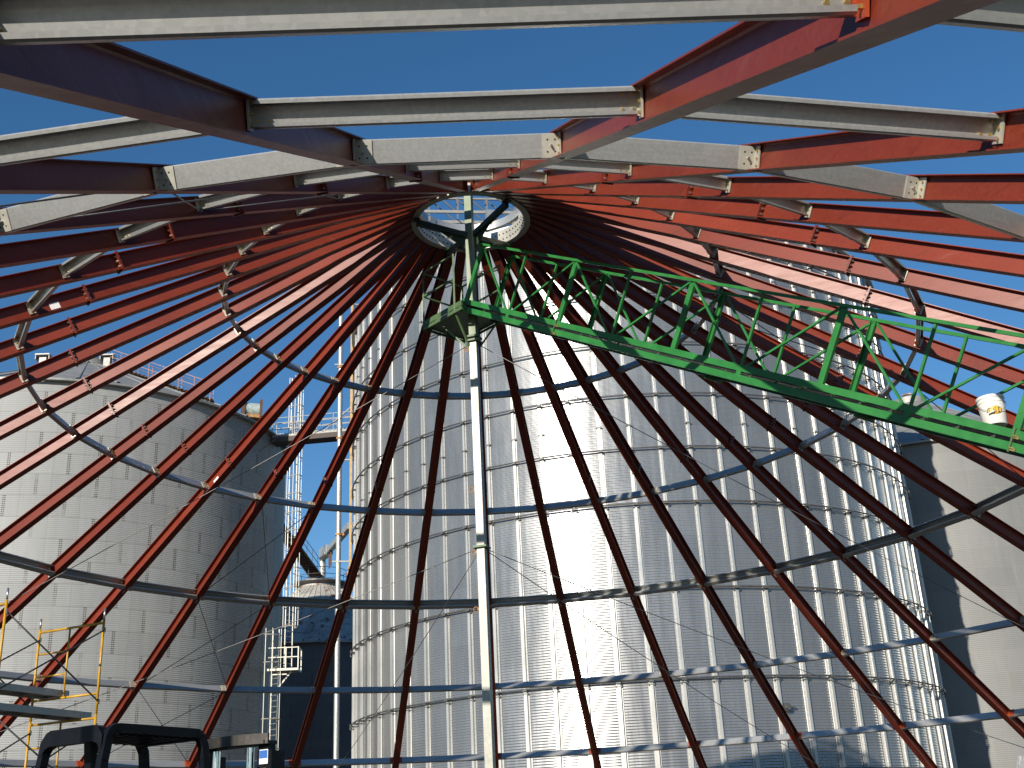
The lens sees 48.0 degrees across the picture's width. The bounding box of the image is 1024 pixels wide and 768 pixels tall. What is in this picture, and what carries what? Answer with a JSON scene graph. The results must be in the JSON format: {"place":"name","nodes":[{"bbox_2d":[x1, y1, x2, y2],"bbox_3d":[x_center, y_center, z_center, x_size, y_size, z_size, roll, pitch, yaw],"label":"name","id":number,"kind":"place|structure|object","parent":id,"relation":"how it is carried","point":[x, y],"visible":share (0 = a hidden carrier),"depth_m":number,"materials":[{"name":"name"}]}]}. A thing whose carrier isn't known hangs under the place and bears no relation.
{"place":"outdoors","nodes":[
{"label":"outdoors","id":0,"kind":"place"},
{"bbox_2d":[0,21,1023,596],"label":"sky","id":1,"kind":"structure","parent":0,"point":[938,66],"materials":[{"name":"blue"}]},
{"label":"floor","id":2,"kind":"structure","parent":0,"visible":0},
{"bbox_2d":[0,588,105,767],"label":"scaffold","id":3,"kind":"object","parent":2,"relation":"on","point":[33,701],"visible":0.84,"depth_m":19.92,"materials":[{"name":"metal"}]},
{"bbox_2d":[0,682,68,698],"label":"scaffold plank","id":4,"kind":"object","parent":3,"relation":"on","point":[24,691],"visible":0.86,"depth_m":19.77,"materials":[{"name":"metal"}]},
{"bbox_2d":[0,703,91,720],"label":"scaffold plank","id":5,"kind":"object","parent":3,"relation":"on","point":[15,710],"visible":0.95,"depth_m":19.19,"materials":[{"name":"metal"}]},
{"bbox_2d":[35,723,284,767],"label":"forklift","id":6,"kind":"object","parent":2,"relation":"on","point":[141,738],"visible":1,"depth_m":11.63,"materials":[{"name":"black paint"}]},
{"bbox_2d":[412,196,512,767],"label":"pole","id":7,"kind":"object","parent":2,"relation":"on","point":[469,239],"visible":0.98,"depth_m":20.88,"materials":[{"name":"metal"}]},
{"bbox_2d":[422,254,501,348],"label":"pole platform","id":8,"kind":"structure","parent":7,"relation":"attached to","point":[453,324],"depth_m":22.15,"materials":[{"name":"green paint"}]},
{"bbox_2d":[461,243,1023,457],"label":"walkway truss","id":9,"kind":"object","parent":8,"relation":"attached to","point":[901,413],"visible":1,"depth_m":16.19,"materials":[{"name":"metal"}]},
{"bbox_2d":[975,393,1007,426],"bbox_3d":[5.688,0.330,13.603,0.328,0.357,0.337,-2,-22,-2],"label":"bucket","id":10,"kind":"object","parent":9,"relation":"on","point":[991,408],"visible":0.92,"depth_m":13.51,"materials":[{"name":"white plastic"}]},
{"bbox_2d":[412,180,529,251],"bbox_3d":[-0.827,-3.542,22.830,2.340,0.820,2.340,-2,-22,-2],"label":"hub ring","id":11,"kind":"object","parent":7,"relation":"attached to","point":[516,230],"visible":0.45,"depth_m":23.32,"materials":[{"name":"metal"}]},
{"bbox_2d":[0,220,411,439],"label":"rafter","id":12,"kind":"object","parent":11,"relation":"attached to","point":[108,374],"visible":0.95,"depth_m":21.43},
{"bbox_2d":[0,226,412,489],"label":"rafter","id":13,"kind":"object","parent":11,"relation":"attached to","point":[137,394],"visible":0.92,"depth_m":22.33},
{"bbox_2d":[0,215,412,398],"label":"rafter","id":14,"kind":"object","parent":11,"relation":"attached to","point":[69,358],"visible":0.94,"depth_m":20.51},
{"bbox_2d":[0,231,416,550],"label":"rafter","id":15,"kind":"object","parent":11,"relation":"attached to","point":[174,409],"visible":0.91,"depth_m":23.27,"materials":[{"name":"metal"}]},
{"bbox_2d":[0,551,55,577],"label":"purlin","id":16,"kind":"object","parent":15,"relation":"attached to","point":[13,560],"visible":0.98,"depth_m":24.48,"materials":[{"name":"metal"}]},
{"bbox_2d":[0,210,416,361],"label":"rafter","id":17,"kind":"object","parent":11,"relation":"attached to","point":[68,327],"visible":0.94,"depth_m":19.54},
{"bbox_2d":[0,237,421,628],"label":"rafter","id":18,"kind":"object","parent":11,"relation":"attached to","point":[344,302],"visible":0.94,"depth_m":24.29,"materials":[{"name":"metal"}]},
{"bbox_2d":[51,568,125,592],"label":"purlin","id":19,"kind":"object","parent":18,"relation":"attached to","point":[92,578],"visible":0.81,"depth_m":25.99,"materials":[{"name":"metal"}]},
{"bbox_2d":[0,205,421,329],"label":"rafter","id":20,"kind":"object","parent":11,"relation":"attached to","point":[55,303],"visible":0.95,"depth_m":18.49,"materials":[{"name":"metal"}]},
{"bbox_2d":[0,201,427,298],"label":"rafter","id":21,"kind":"object","parent":11,"relation":"attached to","point":[19,283],"visible":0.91,"depth_m":17.31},
{"bbox_2d":[0,241,428,736],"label":"rafter","id":22,"kind":"object","parent":11,"relation":"attached to","point":[345,330],"visible":0.91,"depth_m":25.34,"materials":[{"name":"metal"}]},
{"bbox_2d":[123,581,197,601],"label":"purlin","id":23,"kind":"object","parent":22,"relation":"attached to","point":[160,589],"visible":0.96,"depth_m":27.38,"materials":[{"name":"metal"}]},
{"bbox_2d":[0,197,436,267],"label":"rafter","id":24,"kind":"object","parent":11,"relation":"attached to","point":[18,253],"visible":0.81,"depth_m":15.87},
{"bbox_2d":[0,194,446,235],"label":"rafter","id":25,"kind":"object","parent":11,"relation":"attached to","point":[179,211],"visible":0.62,"depth_m":14.39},
{"bbox_2d":[115,220,176,242],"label":"purlin","id":26,"kind":"object","parent":25,"relation":"attached to","point":[124,233],"visible":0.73,"depth_m":15.18,"materials":[{"name":"metal"}]},
{"bbox_2d":[194,194,265,211],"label":"purlin","id":27,"kind":"object","parent":25,"relation":"attached to","point":[201,205],"visible":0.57,"depth_m":14.57,"materials":[{"name":"metal"}]},
{"bbox_2d":[0,159,457,195],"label":"rafter","id":28,"kind":"object","parent":11,"relation":"attached to","point":[58,176],"visible":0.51,"depth_m":10.34,"materials":[{"name":"metal"}]},
{"bbox_2d":[0,193,157,232],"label":"purlin","id":29,"kind":"object","parent":28,"relation":"attached to","point":[20,217],"visible":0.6,"depth_m":11.33,"materials":[{"name":"metal"}]},
{"bbox_2d":[0,42,467,191],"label":"rafter","id":30,"kind":"object","parent":11,"relation":"attached to","point":[113,78],"visible":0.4,"depth_m":5.56,"materials":[{"name":"metal"}]},
{"bbox_2d":[0,117,209,165],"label":"purlin","id":31,"kind":"object","parent":30,"relation":"attached to","point":[75,139],"visible":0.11,"depth_m":7.33,"materials":[{"name":"metal"}]},
{"bbox_2d":[152,151,353,193],"bbox_3d":[-2.424,-2.041,10.819,1.918,0.326,0.316,-6,-22,8],"label":"purlin","id":32,"kind":"object","parent":30,"relation":"attached to","point":[230,170],"visible":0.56,"depth_m":10.84,"materials":[{"name":"metal"}]},
{"bbox_2d":[293,167,380,187],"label":"purlin","id":33,"kind":"object","parent":30,"relation":"attached to","point":[327,176],"visible":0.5,"depth_m":14.18,"materials":[{"name":"metal"}]},
{"bbox_2d":[0,0,869,45],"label":"purlin","id":34,"kind":"object","parent":30,"relation":"attached to","point":[32,22],"visible":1,"depth_m":3.81,"materials":[{"name":"metal"}]},
{"bbox_2d":[245,86,643,131],"bbox_3d":[-0.414,-1.723,7.191,2.463,0.225,0.193,-2,-22,-1],"label":"purlin","id":35,"kind":"object","parent":30,"relation":"attached to","point":[438,107],"visible":1,"depth_m":7.21,"materials":[{"name":"metal"}]},
{"bbox_2d":[352,132,560,166],"bbox_3d":[-0.508,-2.182,10.701,1.918,0.326,0.316,-2,-22,-1],"label":"purlin","id":36,"kind":"object","parent":30,"relation":"attached to","point":[450,149],"visible":0.98,"depth_m":10.70,"materials":[{"name":"metal"}]},
{"bbox_2d":[406,160,519,172],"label":"purlin","id":37,"kind":"object","parent":30,"relation":"attached to","point":[462,166],"visible":0.53,"depth_m":14.06,"materials":[{"name":"metal"}]},
{"bbox_2d":[440,169,492,181],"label":"purlin","id":38,"kind":"object","parent":30,"relation":"attached to","point":[466,175],"visible":0.91,"depth_m":17.70,"materials":[{"name":"metal"}]},
{"bbox_2d":[80,245,436,767],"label":"rafter","id":39,"kind":"object","parent":11,"relation":"attached to","point":[396,296],"visible":0.96,"depth_m":26.26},
{"bbox_2d":[48,676,135,688],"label":"purlin","id":40,"kind":"object","parent":39,"relation":"attached to","point":[86,682],"visible":0.78,"depth_m":28.64,"materials":[{"name":"metal"}]},
{"bbox_2d":[196,590,269,608],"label":"purlin","id":41,"kind":"object","parent":39,"relation":"attached to","point":[223,596],"visible":0.95,"depth_m":28.57,"materials":[{"name":"metal"}]},
{"bbox_2d":[188,248,445,767],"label":"rafter","id":42,"kind":"object","parent":11,"relation":"attached to","point":[377,378],"visible":0.98,"depth_m":26.99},
{"bbox_2d":[141,682,226,692],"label":"purlin","id":43,"kind":"object","parent":42,"relation":"attached to","point":[183,687],"visible":0.82,"depth_m":30.18,"materials":[{"name":"metal"}]},
{"bbox_2d":[232,686,316,693],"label":"purlin","id":44,"kind":"object","parent":42,"relation":"attached to","point":[270,689],"visible":0.83,"depth_m":31.39,"materials":[{"name":"metal"}]},
{"bbox_2d":[270,596,342,611],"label":"purlin","id":45,"kind":"object","parent":42,"relation":"attached to","point":[304,602],"visible":0.89,"depth_m":29.51,"materials":[{"name":"metal"}]},
{"bbox_2d":[290,252,455,767],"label":"rafter","id":46,"kind":"object","parent":11,"relation":"attached to","point":[408,387],"visible":0.93,"depth_m":27.70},
{"bbox_2d":[298,757,393,766],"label":"purlin","id":47,"kind":"object","parent":46,"relation":"attached to","point":[337,762],"visible":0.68,"depth_m":34.24,"materials":[{"name":"metal"}]},
{"bbox_2d":[321,686,402,693],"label":"purlin","id":48,"kind":"object","parent":46,"relation":"attached to","point":[347,690],"visible":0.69,"depth_m":32.22,"materials":[{"name":"metal"}]},
{"bbox_2d":[343,600,415,612],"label":"purlin","id":49,"kind":"object","parent":46,"relation":"attached to","point":[385,604],"visible":0.94,"depth_m":30.18,"materials":[{"name":"metal"}]},
{"bbox_2d":[392,252,465,767],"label":"rafter","id":50,"kind":"object","parent":11,"relation":"attached to","point":[443,390],"visible":0.9,"depth_m":28.17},
{"bbox_2d":[399,754,484,763],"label":"purlin","id":51,"kind":"object","parent":50,"relation":"attached to","point":[443,758],"visible":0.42,"depth_m":34.79,"materials":[{"name":"metal"}]},
{"bbox_2d":[416,599,478,612],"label":"purlin","id":52,"kind":"object","parent":50,"relation":"attached to","point":[450,604],"visible":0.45,"depth_m":30.54,"materials":[{"name":"metal"}]},
{"bbox_2d":[481,251,601,767],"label":"rafter","id":53,"kind":"object","parent":11,"relation":"attached to","point":[519,414],"visible":0.93,"depth_m":28.25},
{"bbox_2d":[489,594,558,610],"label":"purlin","id":54,"kind":"object","parent":53,"relation":"attached to","point":[523,600],"visible":0.86,"depth_m":30.59,"materials":[{"name":"metal"}]},
{"bbox_2d":[495,678,575,689],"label":"purlin","id":55,"kind":"object","parent":53,"relation":"attached to","point":[535,684],"visible":0.83,"depth_m":32.75,"materials":[{"name":"metal"}]},
{"bbox_2d":[498,748,591,759],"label":"purlin","id":56,"kind":"object","parent":53,"relation":"attached to","point":[542,754],"visible":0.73,"depth_m":34.87,"materials":[{"name":"metal"}]},
{"bbox_2d":[561,587,632,604],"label":"purlin","id":57,"kind":"object","parent":53,"relation":"attached to","point":[592,595],"visible":0.89,"depth_m":30.29,"materials":[{"name":"metal"}]},
{"bbox_2d":[581,672,661,684],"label":"purlin","id":58,"kind":"object","parent":53,"relation":"attached to","point":[622,678],"visible":0.79,"depth_m":32.40,"materials":[{"name":"metal"}]},
{"bbox_2d":[489,249,707,767],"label":"rafter","id":59,"kind":"object","parent":11,"relation":"attached to","point":[560,411],"visible":0.91,"depth_m":28.07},
{"bbox_2d":[596,742,690,754],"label":"purlin","id":60,"kind":"object","parent":59,"relation":"attached to","point":[642,748],"visible":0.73,"depth_m":34.44,"materials":[{"name":"metal"}]},
{"bbox_2d":[633,578,704,599],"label":"purlin","id":61,"kind":"object","parent":59,"relation":"attached to","point":[667,586],"visible":0.96,"depth_m":29.71,"materials":[{"name":"metal"}]},
{"bbox_2d":[666,663,748,677],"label":"purlin","id":62,"kind":"object","parent":59,"relation":"attached to","point":[711,669],"visible":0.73,"depth_m":31.65,"materials":[{"name":"metal"}]},
{"bbox_2d":[695,734,791,747],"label":"purlin","id":63,"kind":"object","parent":59,"relation":"attached to","point":[740,740],"visible":0.83,"depth_m":33.53,"materials":[{"name":"metal"}]},
{"bbox_2d":[499,249,818,767],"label":"rafter","id":64,"kind":"object","parent":11,"relation":"attached to","point":[566,350],"visible":0.94,"depth_m":27.86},
{"bbox_2d":[704,566,775,588],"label":"purlin","id":65,"kind":"object","parent":64,"relation":"attached to","point":[743,574],"visible":0.94,"depth_m":28.84,"materials":[{"name":"metal"}]},
{"bbox_2d":[796,724,895,739],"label":"purlin","id":66,"kind":"object","parent":64,"relation":"attached to","point":[845,731],"visible":0.95,"depth_m":32.16,"materials":[{"name":"metal"}]},
{"bbox_2d":[510,242,937,767],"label":"rafter","id":67,"kind":"object","parent":11,"relation":"attached to","point":[607,360],"visible":0.88,"depth_m":27.30,"materials":[{"name":"metal"}]},
{"bbox_2d":[753,651,836,667],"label":"purlin","id":68,"kind":"object","parent":67,"relation":"attached to","point":[799,659],"visible":0.92,"depth_m":30.52,"materials":[{"name":"metal"}]},
{"bbox_2d":[773,551,844,576],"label":"purlin","id":69,"kind":"object","parent":67,"relation":"attached to","point":[807,561],"visible":0.94,"depth_m":27.72,"materials":[{"name":"metal"}]},
{"bbox_2d":[900,712,1002,729],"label":"purlin","id":70,"kind":"object","parent":67,"relation":"attached to","point":[953,720],"visible":0.91,"depth_m":30.37,"materials":[{"name":"metal"}]},
{"bbox_2d":[470,0,1001,191],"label":"rafter","id":71,"kind":"object","parent":11,"relation":"attached to","point":[740,58],"visible":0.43,"depth_m":5.14,"materials":[{"name":"metal"}]},
{"bbox_2d":[542,159,631,175],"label":"purlin","id":72,"kind":"object","parent":71,"relation":"attached to","point":[595,166],"visible":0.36,"depth_m":14.24,"materials":[{"name":"metal"}]},
{"bbox_2d":[481,108,1023,192],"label":"rafter","id":73,"kind":"object","parent":11,"relation":"attached to","point":[841,148],"visible":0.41,"depth_m":9.77,"materials":[{"name":"metal"}]},
{"bbox_2d":[561,137,760,171],"bbox_3d":[1.406,-2.194,10.902,1.918,0.326,0.316,2,-22,-11],"label":"purlin","id":74,"kind":"object","parent":73,"relation":"attached to","point":[630,150],"visible":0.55,"depth_m":10.93,"materials":[{"name":"metal"}]},
{"bbox_2d":[663,175,731,192],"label":"purlin","id":75,"kind":"object","parent":73,"relation":"attached to","point":[720,182],"visible":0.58,"depth_m":14.71,"materials":[{"name":"metal"}]},
{"bbox_2d":[679,93,1005,143],"bbox_3d":[2.050,-1.738,7.451,2.463,0.225,0.193,2,-22,-11],"label":"purlin","id":76,"kind":"object","parent":73,"relation":"attached to","point":[786,111],"visible":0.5,"depth_m":7.50,"materials":[{"name":"metal"}]},
{"bbox_2d":[939,0,1023,31],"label":"purlin","id":77,"kind":"object","parent":73,"relation":"attached to","point":[1005,15],"visible":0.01,"depth_m":3.92,"materials":[{"name":"metal"}]},
{"bbox_2d":[491,173,1023,203],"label":"rafter","id":78,"kind":"object","parent":11,"relation":"attached to","point":[999,188],"visible":0.59,"depth_m":13.39,"materials":[{"name":"metal"}]},
{"bbox_2d":[751,199,812,217],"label":"purlin","id":79,"kind":"object","parent":78,"relation":"attached to","point":[802,208],"visible":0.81,"depth_m":15.37,"materials":[{"name":"metal"}]},
{"bbox_2d":[755,165,926,201],"bbox_3d":[3.257,-2.076,11.418,1.918,0.326,0.316,6,-24,-20],"label":"purlin","id":80,"kind":"object","parent":78,"relation":"attached to","point":[877,182],"visible":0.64,"depth_m":11.52,"materials":[{"name":"metal"}]},
{"bbox_2d":[503,195,1023,242],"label":"rafter","id":81,"kind":"object","parent":11,"relation":"attached to","point":[930,222],"visible":0.77,"depth_m":15.23,"materials":[{"name":"metal"}]},
{"bbox_2d":[914,201,1023,239],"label":"purlin","id":82,"kind":"object","parent":81,"relation":"attached to","point":[1000,219],"visible":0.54,"depth_m":12.30,"materials":[{"name":"metal"}]},
{"bbox_2d":[511,198,1023,277],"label":"rafter","id":83,"kind":"object","parent":11,"relation":"attached to","point":[985,260],"visible":0.91,"depth_m":16.83,"materials":[{"name":"metal"}]},
{"bbox_2d":[515,237,1023,738],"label":"rafter","id":84,"kind":"object","parent":11,"relation":"attached to","point":[779,491],"visible":0.94,"depth_m":26.34,"materials":[{"name":"metal"}]},
{"bbox_2d":[842,532,912,561],"bbox_3d":[8.355,3.704,26.331,0.316,0.326,1.918,12,-26,-32],"label":"purlin","id":85,"kind":"object","parent":84,"relation":"attached to","point":[879,542],"visible":0.91,"depth_m":26.35,"materials":[{"name":"metal"}]},
{"bbox_2d":[841,637,925,656],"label":"purlin","id":86,"kind":"object","parent":84,"relation":"attached to","point":[883,646],"visible":0.91,"depth_m":29.08,"materials":[{"name":"metal"}]},
{"bbox_2d":[518,202,1023,312],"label":"rafter","id":87,"kind":"object","parent":11,"relation":"attached to","point":[971,291],"visible":0.93,"depth_m":18.18,"materials":[{"name":"metal"}]},
{"bbox_2d":[522,233,1023,631],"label":"rafter","id":88,"kind":"object","parent":11,"relation":"attached to","point":[740,400],"visible":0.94,"depth_m":24.96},
{"bbox_2d":[908,510,977,542],"bbox_3d":[9.275,3.033,24.780,0.316,0.326,1.918,7,-24,-23],"label":"purlin","id":89,"kind":"object","parent":88,"relation":"attached to","point":[952,518],"visible":0.85,"depth_m":24.83,"materials":[{"name":"metal"}]},
{"bbox_2d":[930,620,1014,641],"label":"purlin","id":90,"kind":"object","parent":88,"relation":"attached to","point":[972,630],"visible":0.94,"depth_m":27.33,"materials":[{"name":"metal"}]},
{"bbox_2d":[524,206,1023,348],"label":"rafter","id":91,"kind":"object","parent":11,"relation":"attached to","point":[869,296],"visible":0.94,"depth_m":19.53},
{"bbox_2d":[526,227,1023,551],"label":"rafter","id":92,"kind":"object","parent":11,"relation":"attached to","point":[877,449],"visible":0.71,"depth_m":23.67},
{"bbox_2d":[528,211,1023,389],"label":"rafter","id":93,"kind":"object","parent":11,"relation":"attached to","point":[970,361],"visible":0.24,"depth_m":20.62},
{"bbox_2d":[529,222,1023,487],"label":"rafter","id":94,"kind":"object","parent":11,"relation":"attached to","point":[973,453],"visible":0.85,"depth_m":22.57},
{"bbox_2d":[971,484,1023,519],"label":"purlin","id":95,"kind":"object","parent":94,"relation":"attached to","point":[1001,497],"visible":1,"depth_m":23.19,"materials":[{"name":"metal"}]},
{"bbox_2d":[530,216,1023,431],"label":"rafter","id":96,"kind":"object","parent":11,"relation":"attached to","point":[962,399],"visible":0.62,"depth_m":21.59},
{"label":"ground","id":97,"kind":"structure","parent":0,"visible":0},
{"bbox_2d":[0,353,290,767],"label":"grain silo","id":98,"kind":"object","parent":97,"relation":"on","point":[137,624],"visible":0.59,"depth_m":58.56,"materials":[{"name":"metal"}]},
{"bbox_2d":[261,629,282,748],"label":"caged ladder","id":99,"kind":"object","parent":98,"relation":"attached to","point":[272,667],"visible":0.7,"depth_m":62.74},
{"bbox_2d":[259,407,349,450],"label":"catwalk","id":100,"kind":"object","parent":98,"relation":"attached to","point":[320,436],"visible":0.45,"depth_m":68.32,"materials":[{"name":"metal"}]},
{"bbox_2d":[282,378,303,667],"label":"caged ladder","id":101,"kind":"object","parent":100,"relation":"attached to","point":[291,537],"visible":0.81,"depth_m":66.84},
{"bbox_2d":[277,566,352,767],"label":"grain silo","id":102,"kind":"object","parent":97,"relation":"on","point":[311,633],"visible":0.16,"depth_m":86.08,"materials":[{"name":"metal"}]},
{"bbox_2d":[284,511,322,578],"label":"inclined walkway","id":103,"kind":"structure","parent":102,"relation":"on","point":[305,560],"depth_m":94.33,"materials":[{"name":"metal"}]},
{"bbox_2d":[333,313,343,767],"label":"pole","id":104,"kind":"object","parent":97,"relation":"on","point":[338,533],"visible":0.69,"depth_m":60.18,"materials":[{"name":"metal"}]},
{"bbox_2d":[350,226,957,767],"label":"grain silo","id":105,"kind":"object","parent":97,"relation":"on","point":[850,608],"visible":0.65,"depth_m":44.88,"materials":[{"name":"metal"}]},
{"bbox_2d":[332,302,357,573],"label":"conduit ladder","id":106,"kind":"object","parent":105,"relation":"attached to","point":[351,460],"visible":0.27,"depth_m":57.85,"materials":[{"name":"metal"}]},
{"bbox_2d":[424,197,516,231],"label":"conveyor bridge","id":107,"kind":"structure","parent":105,"relation":"on","point":[454,211],"depth_m":63.04,"materials":[{"name":"paint"}]},
{"bbox_2d":[894,393,1023,767],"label":"grain silo","id":108,"kind":"object","parent":97,"relation":"on","point":[993,661],"visible":0.21,"depth_m":62.05,"materials":[{"name":"metal"}]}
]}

